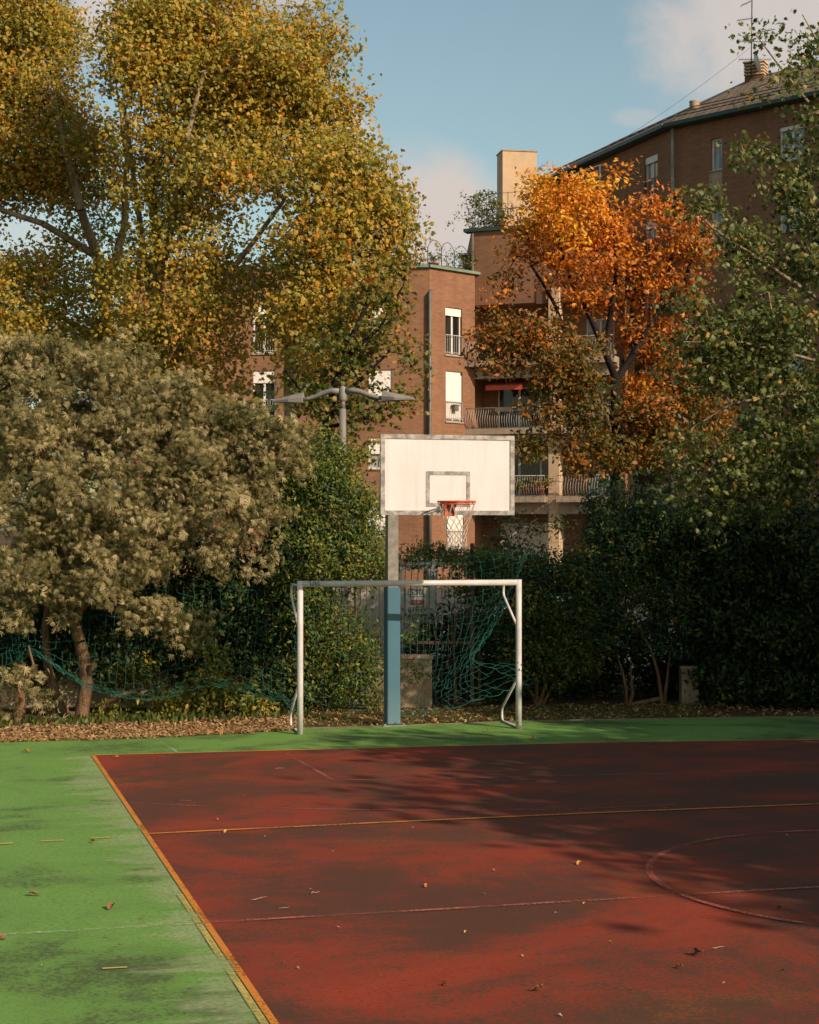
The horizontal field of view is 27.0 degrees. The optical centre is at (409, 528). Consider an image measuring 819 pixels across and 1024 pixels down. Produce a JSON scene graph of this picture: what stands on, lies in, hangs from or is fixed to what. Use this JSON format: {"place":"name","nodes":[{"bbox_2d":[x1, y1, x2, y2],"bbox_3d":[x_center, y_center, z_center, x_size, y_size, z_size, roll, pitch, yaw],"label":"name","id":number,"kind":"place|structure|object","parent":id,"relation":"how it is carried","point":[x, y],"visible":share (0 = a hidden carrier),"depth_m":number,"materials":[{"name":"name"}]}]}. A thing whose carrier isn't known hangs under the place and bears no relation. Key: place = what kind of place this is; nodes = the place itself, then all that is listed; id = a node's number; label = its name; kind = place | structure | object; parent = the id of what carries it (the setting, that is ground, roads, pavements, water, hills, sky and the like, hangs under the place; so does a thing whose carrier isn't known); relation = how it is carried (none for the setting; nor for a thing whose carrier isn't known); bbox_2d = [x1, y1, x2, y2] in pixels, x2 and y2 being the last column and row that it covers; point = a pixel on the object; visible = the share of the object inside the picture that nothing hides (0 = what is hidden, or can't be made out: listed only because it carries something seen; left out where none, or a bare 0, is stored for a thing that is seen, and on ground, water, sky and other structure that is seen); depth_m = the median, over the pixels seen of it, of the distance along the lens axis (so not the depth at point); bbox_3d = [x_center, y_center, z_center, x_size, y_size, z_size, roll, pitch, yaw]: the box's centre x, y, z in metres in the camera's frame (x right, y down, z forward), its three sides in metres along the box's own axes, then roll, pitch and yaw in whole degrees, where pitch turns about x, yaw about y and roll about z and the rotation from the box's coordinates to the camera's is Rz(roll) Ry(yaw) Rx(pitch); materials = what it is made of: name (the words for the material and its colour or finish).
{"place":"outdoors","nodes":[
{"label":"outdoors","id":0,"kind":"place"},
{"bbox_2d":[20,589,707,687],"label":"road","id":1,"kind":"structure","parent":0,"point":[440,594],"depth_m":60.78,"materials":[{"name":"grey asphalt"}]},
{"bbox_2d":[0,0,145,602],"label":"plane tree","id":2,"kind":"object","parent":1,"relation":"on","point":[51,172],"visible":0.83,"depth_m":48.78,"materials":[{"name":"yellow plant"}]},
{"bbox_2d":[0,378,338,540],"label":"background tree","id":3,"kind":"object","parent":1,"relation":"on","point":[255,398],"visible":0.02,"depth_m":54.27,"materials":[{"name":"green plant"}]},
{"bbox_2d":[72,0,382,586],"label":"plane tree","id":4,"kind":"object","parent":1,"relation":"on","point":[250,85],"visible":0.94,"depth_m":44.70,"materials":[{"name":"yellow plant"}]},
{"bbox_2d":[240,106,439,573],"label":"plane tree","id":5,"kind":"object","parent":1,"relation":"on","point":[365,216],"visible":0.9,"depth_m":42.09,"materials":[{"name":"yellow plant"}]},
{"bbox_2d":[272,386,414,587],"bbox_3d":[-1.212,0.092,31.000,2.680,5.376,0.270,0,0,14],"label":"street lamp","id":6,"kind":"object","parent":1,"relation":"on","point":[342,391],"visible":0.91,"depth_m":30.95,"materials":[{"name":"grey metal"}]},
{"bbox_2d":[280,245,434,590],"bbox_3d":[-1.246,-1.862,39.079,3.672,9.299,3.227,0,0,0],"label":"maple tree","id":7,"kind":"object","parent":1,"relation":"on","point":[351,357],"visible":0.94,"depth_m":38.84,"materials":[{"name":"green plant"}]},
{"bbox_2d":[458,156,745,614],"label":"oak tree","id":8,"kind":"object","parent":1,"relation":"on","point":[645,413],"visible":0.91,"depth_m":46.28,"materials":[{"name":"orange plant"}]},
{"bbox_2d":[571,346,818,514],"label":"background tree","id":9,"kind":"object","parent":1,"relation":"on","point":[654,478],"visible":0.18,"depth_m":54.96,"materials":[{"name":"green plant"}]},
{"bbox_2d":[0,531,818,740],"bbox_3d":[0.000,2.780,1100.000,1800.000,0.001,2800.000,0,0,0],"label":"ground","id":10,"kind":"structure","parent":0,"point":[568,699],"depth_m":25.94,"materials":[{"name":"soil"}]},
{"bbox_2d":[0,646,67,723],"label":"chaste tree","id":11,"kind":"object","parent":10,"relation":"on","point":[20,680],"visible":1,"depth_m":24.31,"materials":[{"name":"brown plant"}]},
{"bbox_2d":[40,531,141,716],"bbox_3d":[-4.842,1.371,25.592,1.844,2.977,1.298,0,0,0],"label":"chaste tree","id":12,"kind":"object","parent":10,"relation":"on","point":[52,686],"visible":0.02,"depth_m":25.31,"materials":[{"name":"brown plant"}]},
{"bbox_2d":[0,713,305,741],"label":"leaf litter","id":13,"kind":"object","parent":10,"relation":"on","point":[251,727],"visible":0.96,"depth_m":23.34,"materials":[{"name":"brown plant"}]},
{"bbox_2d":[0,706,309,727],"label":"ground cover","id":14,"kind":"object","parent":10,"relation":"on","point":[176,716],"visible":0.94,"depth_m":24.46,"materials":[{"name":"plant"}]},
{"bbox_2d":[26,638,284,716],"bbox_3d":[-3.748,2.230,25.509,3.820,1.168,1.382,0,0,0],"label":"evergreen shrub","id":15,"kind":"object","parent":10,"relation":"on","point":[218,693],"visible":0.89,"depth_m":25.32,"materials":[{"name":"green plant"}]},
{"bbox_2d":[0,515,312,710],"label":"evergreen shrub","id":16,"kind":"object","parent":10,"relation":"on","point":[235,612],"visible":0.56,"depth_m":26.04,"materials":[{"name":"green plant"}]},
{"bbox_2d":[0,322,321,720],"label":"chaste tree","id":17,"kind":"object","parent":10,"relation":"on","point":[187,411],"visible":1,"depth_m":24.37,"materials":[{"name":"brown plant"}]},
{"bbox_2d":[0,562,303,711],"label":"ball net","id":18,"kind":"object","parent":17,"relation":"hanging from","point":[76,680],"visible":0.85,"depth_m":24.55,"materials":[{"name":"green fabric"}]},
{"bbox_2d":[0,587,337,653],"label":"evergreen shrub","id":19,"kind":"object","parent":10,"relation":"on","point":[131,631],"visible":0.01,"depth_m":28.00,"materials":[{"name":"green plant"}]},
{"bbox_2d":[0,654,432,706],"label":"wall","id":20,"kind":"structure","parent":10,"relation":"on","point":[71,697],"depth_m":26.52,"materials":[{"name":"concrete"}]},
{"bbox_2d":[2,543,473,702],"bbox_3d":[-3.948,1.480,26.674,9.916,2.501,0.121,0,0,0],"label":"metal fence","id":21,"kind":"object","parent":20,"relation":"on","point":[454,642],"visible":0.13,"depth_m":26.64,"materials":[{"name":"metal"}]},
{"bbox_2d":[122,240,480,587],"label":"apartment building","id":22,"kind":"structure","parent":10,"relation":"on","point":[444,309],"depth_m":80.40,"materials":[{"name":"brown brick"}]},
{"bbox_2d":[252,305,274,354],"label":"window","id":23,"kind":"structure","parent":22,"relation":"in","point":[269,349],"depth_m":80.57,"materials":[{"name":"white glass"}]},
{"bbox_2d":[253,371,274,415],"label":"window","id":24,"kind":"structure","parent":22,"relation":"in","point":[257,376],"depth_m":80.55,"materials":[{"name":"white glass"}]},
{"bbox_2d":[367,438,379,469],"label":"window","id":25,"kind":"structure","parent":22,"relation":"in","point":[377,446],"depth_m":80.26,"materials":[{"name":"white glass"}]},
{"bbox_2d":[369,505,384,537],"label":"window","id":26,"kind":"structure","parent":22,"relation":"in","point":[377,521],"depth_m":80.20,"materials":[{"name":"white glass"}]},
{"bbox_2d":[369,306,391,333],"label":"window","id":27,"kind":"structure","parent":22,"relation":"in","point":[381,306],"depth_m":80.22,"materials":[{"name":"white glass"}]},
{"bbox_2d":[369,370,391,400],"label":"window","id":28,"kind":"structure","parent":22,"relation":"in","point":[385,373],"depth_m":80.20,"materials":[{"name":"white glass"}]},
{"bbox_2d":[378,253,425,263],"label":"potted plant","id":29,"kind":"object","parent":22,"relation":"on","point":[419,254],"visible":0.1,"depth_m":81.24,"materials":[{"name":"green plant"}]},
{"bbox_2d":[428,253,438,264],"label":"potted plant","id":30,"kind":"object","parent":22,"relation":"on","point":[433,261],"visible":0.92,"depth_m":80.75,"materials":[{"name":"green plant"}]},
{"bbox_2d":[433,243,464,266],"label":"potted plant","id":31,"kind":"object","parent":22,"relation":"on","point":[446,256],"visible":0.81,"depth_m":81.92,"materials":[{"name":"green plant"}]},
{"bbox_2d":[444,307,463,357],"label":"window","id":32,"kind":"structure","parent":22,"relation":"in","point":[452,315],"depth_m":81.24,"materials":[{"name":"white glass"}]},
{"bbox_2d":[445,371,463,423],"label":"window","id":33,"kind":"structure","parent":22,"relation":"in","point":[453,402],"depth_m":81.20,"materials":[{"name":"white glass"}]},
{"bbox_2d":[447,515,463,550],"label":"window","id":34,"kind":"structure","parent":22,"relation":"in","point":[450,521],"depth_m":81.34,"materials":[{"name":"white glass"}]},
{"bbox_2d":[436,251,477,269],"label":"potted plant","id":35,"kind":"object","parent":22,"relation":"on","point":[465,262],"visible":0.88,"depth_m":82.58,"materials":[{"name":"green plant"}]},
{"bbox_2d":[242,413,400,710],"bbox_3d":[-1.342,0.527,26.201,2.440,4.574,1.914,0,0,0],"label":"evergreen shrub","id":36,"kind":"object","parent":10,"relation":"on","point":[330,466],"visible":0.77,"depth_m":25.92,"materials":[{"name":"green plant"}]},
{"bbox_2d":[277,478,384,710],"bbox_3d":[-1.099,0.944,25.267,1.754,3.428,1.008,0,0,-11],"label":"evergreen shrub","id":37,"kind":"object","parent":36,"relation":"hanging from","point":[338,607],"visible":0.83,"depth_m":25.58,"materials":[{"name":"green plant"}]},
{"bbox_2d":[328,565,438,653],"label":"metal gate","id":38,"kind":"structure","parent":10,"relation":"on","point":[373,605],"depth_m":28.48,"materials":[{"name":"metal"}]},
{"bbox_2d":[347,588,352,600],"bbox_3d":[-0.994,1.100,28.446,0.100,0.210,0.018,0,0,0],"label":"poster","id":39,"kind":"object","parent":38,"relation":"attached to","point":[349,591],"visible":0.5,"depth_m":28.45,"materials":[{"name":"white paper"}]},
{"bbox_2d":[406,588,425,613],"bbox_3d":[0.111,1.203,28.444,0.335,0.440,0.024,0,0,0],"label":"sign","id":40,"kind":"object","parent":38,"relation":"attached to","point":[416,599],"visible":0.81,"depth_m":28.44,"materials":[{"name":"white metal"}]},
{"bbox_2d":[0,717,818,1023],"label":"green court","id":41,"kind":"object","parent":10,"relation":"on","point":[60,803],"visible":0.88,"depth_m":13.59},
{"bbox_2d":[3,922,203,934],"bbox_3d":[-2.552,2.762,11.678,2.337,0.001,0.053,0,0,-14],"label":"court line","id":42,"kind":"object","parent":41,"relation":"on","point":[96,928],"visible":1,"depth_m":11.74,"materials":[{"name":"white paint"}]},
{"bbox_2d":[107,902,114,909],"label":"fallen leaf","id":43,"kind":"object","parent":41,"relation":"on","point":[109,905],"visible":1,"depth_m":12.42,"materials":[{"name":"orange plant"}]},
{"bbox_2d":[102,966,126,968],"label":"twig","id":44,"kind":"object","parent":41,"relation":"on","point":[114,967],"visible":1,"depth_m":10.74,"materials":[{"name":"beige wood"}]},
{"bbox_2d":[177,894,268,1023],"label":"court line","id":45,"kind":"object","parent":41,"relation":"on","point":[240,986],"visible":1,"depth_m":10.48,"materials":[{"name":"yellow paint"}]},
{"bbox_2d":[289,579,521,734],"bbox_3d":[-0.066,1.742,23.686,3.138,2.077,0.976,0,0,-12],"label":"football goal","id":46,"kind":"object","parent":41,"relation":"on","point":[300,585],"visible":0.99,"depth_m":23.34,"materials":[{"name":"white paint"}]},
{"bbox_2d":[398,547,538,716],"bbox_3d":[0.786,1.490,25.036,2.228,2.443,0.999,0,0,0],"label":"ball net","id":47,"kind":"object","parent":46,"relation":"hanging from","point":[469,654],"visible":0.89,"depth_m":24.86,"materials":[{"name":"fabric"}]},
{"bbox_2d":[378,434,514,726],"bbox_3d":[0.453,0.787,22.815,1.826,3.985,2.921,0,0,0],"label":"basketball hoop","id":48,"kind":"object","parent":41,"relation":"on","point":[448,475],"visible":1,"depth_m":22.01,"materials":[{"name":"metal"}]},
{"bbox_2d":[355,535,531,704],"bbox_3d":[0.406,1.457,26.838,3.162,2.714,2.228,0,0,0],"label":"evergreen shrub","id":49,"kind":"object","parent":10,"relation":"on","point":[478,590],"visible":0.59,"depth_m":26.98,"materials":[{"name":"green plant"}]},
{"bbox_2d":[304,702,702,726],"bbox_3d":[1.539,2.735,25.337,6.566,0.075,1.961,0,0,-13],"label":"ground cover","id":50,"kind":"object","parent":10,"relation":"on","point":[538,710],"visible":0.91,"depth_m":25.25,"materials":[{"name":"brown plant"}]},
{"bbox_2d":[459,149,634,579],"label":"balcony building","id":51,"kind":"structure","parent":10,"relation":"on","point":[491,394],"depth_m":82.28,"materials":[{"name":"brown brick"}]},
{"bbox_2d":[445,189,497,230],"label":"potted plant","id":52,"kind":"object","parent":51,"relation":"on","point":[471,218],"visible":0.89,"depth_m":83.26,"materials":[{"name":"green plant"}]},
{"bbox_2d":[468,189,505,227],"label":"potted plant","id":53,"kind":"object","parent":51,"relation":"on","point":[487,211],"visible":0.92,"depth_m":83.11,"materials":[{"name":"green plant"}]},
{"bbox_2d":[470,197,524,226],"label":"potted plant","id":54,"kind":"object","parent":51,"relation":"on","point":[496,204],"visible":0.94,"depth_m":82.94,"materials":[{"name":"green plant"}]},
{"bbox_2d":[490,212,514,226],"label":"potted plant","id":55,"kind":"object","parent":51,"relation":"on","point":[500,217],"visible":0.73,"depth_m":82.50,"materials":[{"name":"green plant"}]},
{"bbox_2d":[495,407,510,411],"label":"planter box","id":56,"kind":"object","parent":51,"relation":"hanging from","point":[502,409],"visible":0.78,"depth_m":80.87,"materials":[{"name":"grey metal"}]},
{"bbox_2d":[515,477,523,489],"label":"potted plant","id":57,"kind":"object","parent":51,"relation":"on","point":[516,481],"visible":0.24,"depth_m":81.13,"materials":[{"name":"green plant"}]},
{"bbox_2d":[498,387,547,427],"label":"window","id":58,"kind":"structure","parent":51,"relation":"in","point":[505,398],"depth_m":83.86,"materials":[{"name":"black glass"}]},
{"bbox_2d":[517,406,532,410],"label":"planter box","id":59,"kind":"object","parent":51,"relation":"hanging from","point":[523,408],"visible":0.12,"depth_m":80.49,"materials":[{"name":"grey metal"}]},
{"bbox_2d":[515,476,537,495],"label":"potted plant","id":60,"kind":"object","parent":51,"relation":"on","point":[524,484],"visible":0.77,"depth_m":80.68,"materials":[{"name":"green plant"}]},
{"bbox_2d":[515,453,547,496],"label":"window","id":61,"kind":"structure","parent":51,"relation":"in","point":[541,468],"depth_m":83.51,"materials":[{"name":"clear glass"}]},
{"bbox_2d":[501,523,563,568],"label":"window","id":62,"kind":"structure","parent":51,"relation":"in","point":[520,534],"depth_m":83.47,"materials":[{"name":"grey glass"}]},
{"bbox_2d":[514,321,563,356],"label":"window","id":63,"kind":"structure","parent":51,"relation":"in","point":[541,321],"depth_m":83.27,"materials":[{"name":"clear glass"}]},
{"bbox_2d":[526,475,554,494],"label":"potted plant","id":64,"kind":"object","parent":51,"relation":"on","point":[547,480],"visible":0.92,"depth_m":80.43,"materials":[{"name":"green plant"}]},
{"bbox_2d":[589,452,610,494],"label":"window","id":65,"kind":"structure","parent":51,"relation":"in","point":[597,475],"depth_m":82.34,"materials":[{"name":"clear glass"}]},
{"bbox_2d":[589,385,610,424],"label":"window","id":66,"kind":"structure","parent":51,"relation":"in","point":[608,388],"depth_m":82.18,"materials":[{"name":"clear glass"}]},
{"bbox_2d":[587,318,613,356],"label":"window","id":67,"kind":"structure","parent":51,"relation":"in","point":[599,323],"depth_m":82.24,"materials":[{"name":"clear glass"}]},
{"bbox_2d":[475,509,624,706],"bbox_3d":[2.254,1.251,26.620,2.491,3.127,1.817,0,0,0],"label":"evergreen shrub","id":68,"kind":"object","parent":10,"relation":"on","point":[547,661],"visible":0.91,"depth_m":26.32,"materials":[{"name":"green plant"}]},
{"bbox_2d":[474,479,688,659],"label":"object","id":69,"kind":"object","parent":68,"relation":"hanging from","point":[590,557],"visible":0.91,"depth_m":26.03,"materials":[{"name":"green plant"}]},
{"bbox_2d":[304,716,818,728],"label":"court edging","id":70,"kind":"object","parent":10,"relation":"on","point":[565,720],"visible":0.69,"depth_m":24.66,"materials":[{"name":"grey concrete"}]},
{"bbox_2d":[304,701,818,726],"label":"leaf litter","id":71,"kind":"object","parent":10,"relation":"on","point":[597,715],"visible":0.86,"depth_m":25.41,"materials":[{"name":"brown plant"}]},
{"bbox_2d":[403,598,735,698],"bbox_3d":[3.800,1.975,28.224,7.837,1.661,1.333,0,0,0],"label":"evergreen shrub","id":72,"kind":"object","parent":10,"relation":"on","point":[608,679],"visible":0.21,"depth_m":27.98,"materials":[{"name":"green plant"}]},
{"bbox_2d":[564,478,708,705],"bbox_3d":[3.638,0.993,27.116,2.591,3.644,2.204,0,0,0],"label":"evergreen shrub","id":73,"kind":"object","parent":10,"relation":"on","point":[649,570],"visible":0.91,"depth_m":26.64,"materials":[{"name":"green plant"}]},
{"bbox_2d":[538,0,818,585],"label":"corner apartment building","id":74,"kind":"structure","parent":10,"relation":"on","point":[677,150],"depth_m":78.67,"materials":[{"name":"brown brick"}]},
{"bbox_2d":[642,153,657,202],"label":"window","id":75,"kind":"structure","parent":74,"relation":"in","point":[652,161],"depth_m":82.00,"materials":[{"name":"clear glass"}]},
{"bbox_2d":[642,218,657,265],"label":"window","id":76,"kind":"structure","parent":74,"relation":"in","point":[654,233],"depth_m":82.22,"materials":[{"name":"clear glass"}]},
{"bbox_2d":[644,283,657,327],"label":"window","id":77,"kind":"structure","parent":74,"relation":"in","point":[650,305],"depth_m":82.22,"materials":[{"name":"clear glass"}]},
{"bbox_2d":[709,138,722,172],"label":"window","id":78,"kind":"structure","parent":74,"relation":"in","point":[716,151],"depth_m":78.32,"materials":[{"name":"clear glass"}]},
{"bbox_2d":[711,211,722,242],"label":"window","id":79,"kind":"structure","parent":74,"relation":"in","point":[716,217],"depth_m":78.32,"materials":[{"name":"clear glass"}]},
{"bbox_2d":[778,123,804,163],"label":"window","id":80,"kind":"structure","parent":74,"relation":"in","point":[783,130],"depth_m":75.32,"materials":[{"name":"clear glass"}]},
{"bbox_2d":[781,197,803,232],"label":"window","id":81,"kind":"structure","parent":74,"relation":"in","point":[783,226],"depth_m":75.54,"materials":[{"name":"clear glass"}]},
{"bbox_2d":[782,337,804,370],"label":"window","id":82,"kind":"structure","parent":74,"relation":"in","point":[793,365],"depth_m":75.26,"materials":[{"name":"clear glass"}]},
{"bbox_2d":[679,665,699,704],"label":"gate pier","id":83,"kind":"structure","parent":10,"relation":"on","point":[684,696],"depth_m":26.96,"materials":[{"name":"concrete"}]},
{"bbox_2d":[656,487,818,709],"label":"evergreen shrub","id":84,"kind":"object","parent":10,"relation":"on","point":[757,616],"visible":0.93,"depth_m":26.28,"materials":[{"name":"green plant"}]},
{"bbox_2d":[0,0,818,530],"label":"sky","id":85,"kind":"structure","parent":0,"point":[461,83],"materials":[{"name":"blue"}]},
{"bbox_2d":[95,740,818,1023],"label":"red court","id":86,"kind":"object","parent":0,"point":[578,964],"visible":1,"depth_m":13.61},
{"bbox_2d":[91,755,278,1023],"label":"court line","id":87,"kind":"object","parent":86,"relation":"on","point":[246,980],"visible":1,"depth_m":12.41,"materials":[{"name":"orange paint"}]},
{"bbox_2d":[287,754,334,779],"bbox_3d":[-1.172,2.762,19.837,0.050,0.001,2.320,0,0,-17],"label":"court line","id":88,"kind":"object","parent":86,"relation":"on","point":[318,771],"visible":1,"depth_m":19.48,"materials":[{"name":"white paint"}]},
{"bbox_2d":[131,802,673,810],"bbox_3d":[-0.085,2.762,16.940,5.473,0.001,0.440,0,0,1],"label":"court line","id":89,"kind":"object","parent":86,"relation":"on","point":[439,810],"visible":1,"depth_m":16.78,"materials":[{"name":"paint"}]},
{"bbox_2d":[104,739,818,754],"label":"court line","id":90,"kind":"object","parent":86,"relation":"on","point":[452,745],"visible":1,"depth_m":21.73,"materials":[{"name":"paint"}]},
{"bbox_2d":[150,803,817,833],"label":"court line","id":91,"kind":"object","parent":86,"relation":"on","point":[494,817],"visible":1,"depth_m":16.35,"materials":[{"name":"orange paint"}]},
{"bbox_2d":[212,886,817,922],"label":"court line","id":92,"kind":"object","parent":86,"relation":"on","point":[532,903],"visible":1,"depth_m":12.52,"materials":[{"name":"paint"}]},
{"bbox_2d":[528,983,544,989],"bbox_3d":[0.769,2.740,10.194,0.121,0.042,0.059,0,0,40],"label":"fallen leaf","id":93,"kind":"object","parent":86,"relation":"on","point":[539,985],"visible":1,"depth_m":10.19,"materials":[{"name":"brown plant"}]},
{"bbox_2d":[335,771,753,780],"bbox_3d":[1.693,2.762,19.086,5.101,0.001,0.082,0,0,-8],"label":"court line","id":94,"kind":"object","parent":86,"relation":"on","point":[576,775],"visible":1,"depth_m":19.09,"materials":[{"name":"white paint"}]},
{"bbox_2d":[646,830,818,922],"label":"court line","id":95,"kind":"object","parent":86,"relation":"on","point":[696,899],"visible":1,"depth_m":12.77,"materials":[{"name":"white paint"}]},
{"bbox_2d":[431,596,631,677],"bbox_3d":[2.255,2.038,32.400,4.170,1.484,1.680,0,0,0],"label":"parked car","id":96,"kind":"object","parent":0,"point":[506,650],"visible":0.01,"depth_m":31.71,"materials":[{"name":"metal"}]},
{"bbox_2d":[636,9,818,539],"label":"silver maple","id":97,"kind":"object","parent":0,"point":[727,340],"visible":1,"depth_m":23.27,"materials":[{"name":"green plant"}]}
]}

